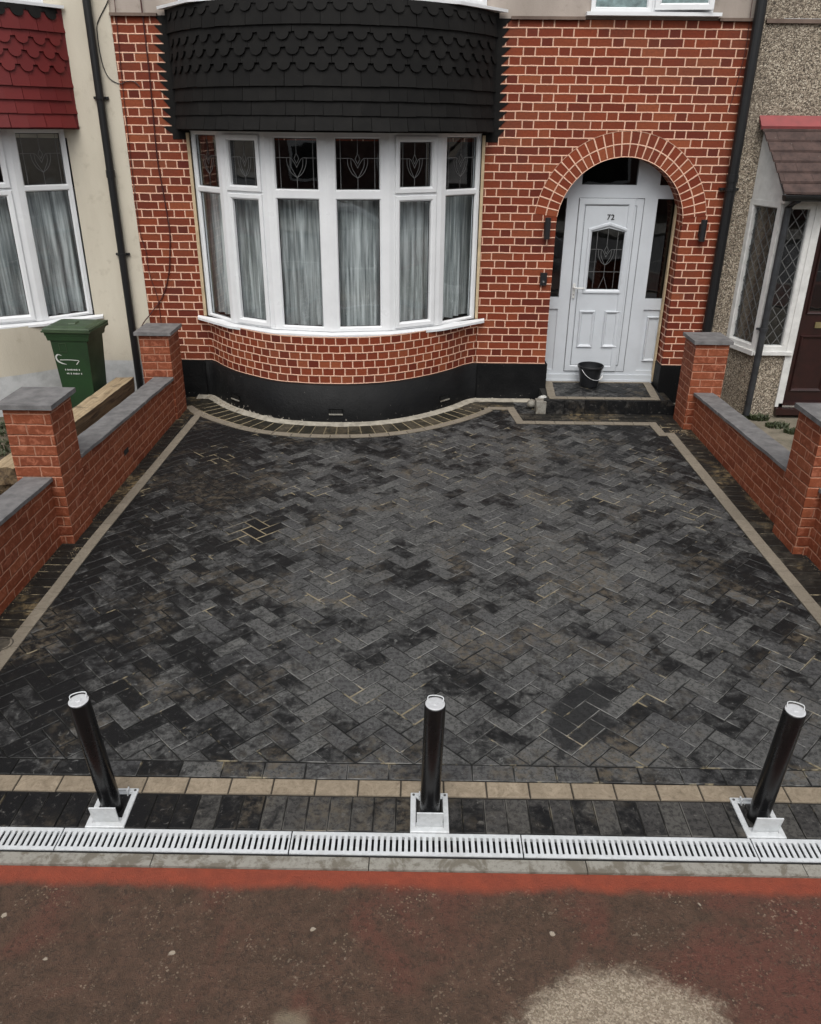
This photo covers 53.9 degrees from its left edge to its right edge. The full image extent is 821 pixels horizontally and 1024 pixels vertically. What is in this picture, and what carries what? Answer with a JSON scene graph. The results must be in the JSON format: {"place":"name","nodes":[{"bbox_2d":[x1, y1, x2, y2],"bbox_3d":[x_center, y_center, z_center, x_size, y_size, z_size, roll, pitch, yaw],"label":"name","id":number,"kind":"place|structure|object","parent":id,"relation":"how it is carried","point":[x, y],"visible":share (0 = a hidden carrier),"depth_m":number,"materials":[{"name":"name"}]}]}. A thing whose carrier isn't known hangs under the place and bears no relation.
{"place":"outdoors","nodes":[
{"label":"outdoors","id":0,"kind":"place"},
{"bbox_2d":[0,417,10,459],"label":"garden ground","id":1,"kind":"structure","parent":0,"point":[4,437],"depth_m":7.88,"materials":[{"name":"green plant"}]},
{"bbox_2d":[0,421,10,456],"bbox_3d":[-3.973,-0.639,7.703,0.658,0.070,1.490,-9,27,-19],"label":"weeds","id":2,"kind":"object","parent":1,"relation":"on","point":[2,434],"visible":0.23,"depth_m":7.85,"materials":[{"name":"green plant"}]},
{"bbox_2d":[40,319,107,407],"bbox_3d":[-3.353,-1.440,8.275,0.492,1.034,0.496,2,26,2],"label":"wheelie bin","id":3,"kind":"object","parent":1,"relation":"on","point":[77,348],"visible":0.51,"depth_m":8.05,"materials":[{"name":"green plastic"}]},
{"bbox_2d":[0,0,149,416],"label":"neighbour house","id":4,"kind":"structure","parent":1,"relation":"on","point":[50,137],"depth_m":8.14,"materials":[{"name":"paint"}]},
{"bbox_2d":[0,0,63,8],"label":"upper bay window","id":5,"kind":"structure","parent":4,"relation":"in","point":[29,2],"depth_m":7.43,"materials":[{"name":"plastic"}]},
{"bbox_2d":[0,187,93,315],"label":"net curtain","id":6,"kind":"object","parent":4,"relation":"hanging from","point":[51,221],"visible":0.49,"depth_m":8.44,"materials":[{"name":"white fabric"}]},
{"bbox_2d":[0,129,103,328],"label":"bay window","id":7,"kind":"structure","parent":4,"relation":"in","point":[12,187],"depth_m":8.17,"materials":[{"name":"plastic"}]},
{"bbox_2d":[82,0,143,389],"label":"drainpipe","id":8,"kind":"object","parent":4,"relation":"attached to","point":[99,97],"visible":0.9,"depth_m":8.18,"materials":[{"name":"black plastic"}]},
{"bbox_2d":[0,323,186,614],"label":"garden wall","id":9,"kind":"structure","parent":1,"relation":"on","point":[66,486],"depth_m":5.84,"materials":[{"name":"brick"}]},
{"bbox_2d":[0,397,820,836],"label":"driveway","id":10,"kind":"structure","parent":0,"point":[462,542],"depth_m":5.12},
{"bbox_2d":[192,400,487,434],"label":"bay edging blocks","id":11,"kind":"structure","parent":10,"relation":"on","point":[212,408],"depth_m":8.37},
{"bbox_2d":[196,394,529,426],"bbox_3d":[-0.535,-1.100,8.743,3.770,0.018,1.014,1,26,0],"label":"cement fillet","id":12,"kind":"object","parent":10,"relation":"on","point":[368,423],"visible":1,"depth_m":8.59,"materials":[{"name":"grey concrete"}]},
{"bbox_2d":[0,405,820,670],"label":"driveway buff line","id":13,"kind":"object","parent":10,"relation":"on","point":[807,601],"visible":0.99,"depth_m":6.63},
{"bbox_2d":[0,792,820,838],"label":"driveway header row","id":14,"kind":"object","parent":10,"relation":"on","point":[71,813],"visible":0.88,"depth_m":3.63,"materials":[{"name":"black stone"}]},
{"bbox_2d":[68,691,138,827],"bbox_3d":[-1.344,1.085,3.529,0.172,0.742,0.232,0,26,-1],"label":"bollard","id":15,"kind":"object","parent":14,"relation":"on","point":[107,789],"visible":0.99,"depth_m":3.50,"materials":[{"name":"metal"}]},
{"bbox_2d":[410,695,448,833],"bbox_3d":[0.088,1.104,3.519,0.172,0.742,0.232,1,26,0],"label":"bollard","id":16,"kind":"object","parent":14,"relation":"on","point":[428,818],"visible":0.98,"depth_m":3.50,"materials":[{"name":"metal"}]},
{"bbox_2d":[729,701,806,838],"bbox_3d":[1.563,1.123,3.509,0.172,0.742,0.232,1,26,0],"label":"bollard","id":17,"kind":"object","parent":14,"relation":"on","point":[764,820],"visible":0.99,"depth_m":3.48,"materials":[{"name":"metal"}]},
{"bbox_2d":[0,775,820,803],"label":"driveway beige row","id":18,"kind":"object","parent":10,"relation":"on","point":[391,789],"visible":0.84,"depth_m":3.77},
{"bbox_2d":[0,759,820,786],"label":"driveway stretcher row","id":19,"kind":"object","parent":10,"relation":"on","point":[521,774],"visible":0.84,"depth_m":3.86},
{"bbox_2d":[0,397,820,649],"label":"driveway side edging","id":20,"kind":"object","parent":10,"relation":"on","point":[800,568],"visible":0.62,"depth_m":6.15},
{"bbox_2d":[0,637,13,651],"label":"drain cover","id":21,"kind":"object","parent":20,"relation":"on","point":[4,643],"visible":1,"depth_m":4.79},
{"bbox_2d":[109,0,755,421],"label":"terraced house","id":22,"kind":"structure","parent":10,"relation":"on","point":[599,134],"depth_m":8.07,"materials":[{"name":"brick"}]},
{"bbox_2d":[96,0,139,86],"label":"cable","id":23,"kind":"object","parent":22,"relation":"attached to","point":[100,53],"visible":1,"depth_m":7.75,"materials":[{"name":"black plastic"}]},
{"bbox_2d":[114,0,160,320],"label":"cable","id":24,"kind":"object","parent":22,"relation":"attached to","point":[130,157],"visible":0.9,"depth_m":8.13,"materials":[{"name":"black plastic"}]},
{"bbox_2d":[140,0,170,325],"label":"cable","id":25,"kind":"object","parent":22,"relation":"attached to","point":[157,161],"visible":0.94,"depth_m":8.14,"materials":[{"name":"black rubber"}]},
{"bbox_2d":[156,0,507,12],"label":"upper bay window","id":26,"kind":"structure","parent":22,"relation":"in","point":[482,4],"depth_m":7.30,"materials":[{"name":"plastic"}]},
{"bbox_2d":[190,131,483,336],"bbox_3d":[-0.755,-2.797,8.060,3.125,1.926,0.846,1,26,0],"label":"bay window","id":27,"kind":"structure","parent":22,"relation":"in","point":[389,194],"depth_m":7.92,"materials":[{"name":"plastic"}]},
{"bbox_2d":[195,188,482,325],"bbox_3d":[-0.754,-2.660,8.414,3.197,1.260,0.930,1,26,0],"label":"net curtain","id":28,"kind":"object","parent":22,"relation":"hanging from","point":[358,226],"visible":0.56,"depth_m":8.22,"materials":[{"name":"white fabric"}]},
{"bbox_2d":[540,273,546,285],"bbox_3d":[1.417,-2.482,8.597,0.070,0.130,0.037,1,26,0],"label":"video doorbell","id":29,"kind":"object","parent":22,"relation":"attached to","point":[543,279],"visible":1,"depth_m":8.59,"materials":[{"name":"black plastic"}]},
{"bbox_2d":[543,217,550,239],"bbox_3d":[1.416,-2.937,8.354,0.062,0.210,0.080,1,26,0],"label":"wall lamp","id":30,"kind":"object","parent":22,"relation":"attached to","point":[547,226],"visible":1,"depth_m":8.33,"materials":[{"name":"black plastic"}]},
{"bbox_2d":[563,198,644,371],"bbox_3d":[2.113,-2.452,8.867,0.690,1.865,0.117,1,26,0],"label":"front door","id":31,"kind":"structure","parent":22,"relation":"in","point":[602,258],"depth_m":8.86,"materials":[{"name":"plastic"}]},
{"bbox_2d":[585,0,722,16],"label":"upper window","id":32,"kind":"structure","parent":22,"relation":"in","point":[616,8],"depth_m":7.51,"materials":[{"name":"plastic"}]},
{"bbox_2d":[698,220,707,241],"bbox_3d":[3.023,-2.911,8.345,0.062,0.210,0.080,1,26,0],"label":"wall lamp","id":33,"kind":"object","parent":22,"relation":"attached to","point":[702,229],"visible":1,"depth_m":8.32,"materials":[{"name":"black plastic"}]},
{"bbox_2d":[702,0,767,331],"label":"drainpipe","id":34,"kind":"object","parent":22,"relation":"attached to","point":[732,177],"visible":0.84,"depth_m":8.00,"materials":[{"name":"black plastic"}]},
{"bbox_2d":[728,0,752,111],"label":"cable","id":35,"kind":"object","parent":22,"relation":"attached to","point":[743,58],"visible":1,"depth_m":7.69,"materials":[{"name":"black plastic"}]},
{"bbox_2d":[527,399,534,407],"bbox_3d":[1.358,-1.196,8.897,0.165,0.098,0.122,1,26,0],"label":"stone","id":36,"kind":"object","parent":10,"relation":"on","point":[530,403],"visible":0.74,"depth_m":8.85,"materials":[{"name":"stone"}]},
{"bbox_2d":[534,398,545,413],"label":"step end block","id":37,"kind":"structure","parent":10,"relation":"on","point":[540,406],"depth_m":8.70,"materials":[{"name":"stone"}]},
{"bbox_2d":[539,381,674,414],"bbox_3d":[2.148,-1.276,9.035,1.414,0.180,0.744,1,26,0],"label":"doorstep","id":38,"kind":"object","parent":10,"relation":"on","point":[575,397],"visible":0.96,"depth_m":8.74,"materials":[{"name":"stone"},{"name":"block paving"}]},
{"bbox_2d":[577,361,603,387],"bbox_3d":[2.023,-1.544,9.106,0.292,0.243,0.292,-14,29,-28],"label":"bucket","id":39,"kind":"object","parent":38,"relation":"on","point":[589,373],"visible":1,"depth_m":9.04,"materials":[{"name":"black plastic"}]},
{"bbox_2d":[0,865,820,1023],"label":"footpath","id":40,"kind":"structure","parent":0,"point":[263,946],"depth_m":3.05,"materials":[{"name":"red asphalt"}]},
{"bbox_2d":[2,395,819,1023],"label":"grit","id":41,"kind":"object","parent":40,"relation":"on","point":[242,411],"visible":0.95,"depth_m":6.51,"materials":[{"name":"beige stone"}]},
{"bbox_2d":[182,396,685,433],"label":"driveway step paving","id":42,"kind":"structure","parent":0,"point":[666,423],"depth_m":8.63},
{"bbox_2d":[674,404,798,450],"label":"garden ground","id":43,"kind":"structure","parent":0,"point":[782,438],"depth_m":8.41,"materials":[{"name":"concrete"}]},
{"bbox_2d":[673,332,820,570],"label":"garden wall","id":44,"kind":"structure","parent":43,"relation":"on","point":[779,483],"depth_m":6.71,"materials":[{"name":"brick"}]},
{"bbox_2d":[712,0,820,416],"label":"neighbour house","id":45,"kind":"structure","parent":43,"relation":"on","point":[780,167],"depth_m":8.12,"materials":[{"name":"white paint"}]},
{"bbox_2d":[736,206,775,341],"bbox_3d":[3.631,-2.442,8.374,0.064,1.400,0.362,-10,28,-21],"label":"window pane","id":46,"kind":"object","parent":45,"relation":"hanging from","point":[749,320],"visible":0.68,"depth_m":8.41,"materials":[{"name":"glass"}]},
{"bbox_2d":[726,199,816,355],"bbox_3d":[3.653,-2.387,8.282,0.766,1.500,0.345,22,33,38],"label":"porch window","id":47,"kind":"structure","parent":45,"relation":"in","point":[744,346],"depth_m":8.29,"materials":[{"name":"white paint"}]},
{"bbox_2d":[743,201,800,415],"bbox_3d":[3.641,-2.016,8.191,0.125,2.229,0.198,1,26,0],"label":"drainpipe","id":48,"kind":"object","parent":45,"relation":"attached to","point":[763,329],"visible":0.94,"depth_m":8.19,"materials":[{"name":"black plastic"}]},
{"bbox_2d":[783,227,820,401],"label":"brown door","id":49,"kind":"structure","parent":45,"relation":"in","point":[804,377],"depth_m":8.50,"materials":[{"name":"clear wood"}]},
{"bbox_2d":[742,412,795,434],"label":"weeds","id":50,"kind":"object","parent":43,"relation":"on","point":[772,425],"visible":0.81,"depth_m":8.47,"materials":[{"name":"green plant"}]},
{"label":"ground","id":51,"kind":"structure","parent":0,"visible":0},
{"bbox_2d":[0,852,820,877],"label":"kerb","id":52,"kind":"structure","parent":51,"relation":"on","point":[410,865],"depth_m":3.39,"materials":[{"name":"concrete"}]},
{"bbox_2d":[0,826,820,864],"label":"drain channel","id":53,"kind":"object","parent":51,"relation":"on","point":[415,843],"visible":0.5,"depth_m":3.55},
{"bbox_2d":[0,827,63,850],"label":"drain grating","id":54,"kind":"object","parent":53,"relation":"on","point":[25,831],"visible":1,"depth_m":3.49,"materials":[{"name":"silver metal"}]},
{"bbox_2d":[54,828,291,853],"bbox_3d":[-1.019,1.428,3.488,0.994,0.021,0.119,1,26,0],"label":"drain grating","id":55,"kind":"object","parent":53,"relation":"on","point":[176,834],"visible":1,"depth_m":3.48,"materials":[{"name":"silver metal"}]},
{"bbox_2d":[289,831,522,857],"bbox_3d":[-0.019,1.441,3.481,0.994,0.021,0.119,1,26,0],"label":"drain grating","id":56,"kind":"object","parent":53,"relation":"on","point":[399,837],"visible":1,"depth_m":3.48,"materials":[{"name":"silver metal"}]},
{"bbox_2d":[521,835,759,861],"bbox_3d":[0.981,1.454,3.475,0.994,0.021,0.119,1,26,0],"label":"drain grating","id":57,"kind":"object","parent":53,"relation":"on","point":[643,841],"visible":1,"depth_m":3.47,"materials":[{"name":"silver metal"}]},
{"bbox_2d":[750,839,820,862],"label":"drain grating","id":58,"kind":"object","parent":53,"relation":"on","point":[789,843],"visible":1,"depth_m":3.47,"materials":[{"name":"silver metal"}]},
{"bbox_3d":[-3.039,-0.571,7.511,0.232,0.140,2.394,2,26,3],"label":"timber sleeper","id":59,"kind":"object","parent":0,"visible":0},
{"bbox_2d":[0,484,12,494],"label":"timber sleeper","id":60,"kind":"object","parent":59,"relation":"on","point":[3,488],"visible":0.03,"depth_m":6.33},
{"bbox_2d":[0,377,134,484],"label":"timber sleeper","id":61,"kind":"object","parent":60,"relation":"on","point":[92,409],"visible":0.54,"depth_m":7.65,"materials":[{"name":"beige wood"}]}
]}

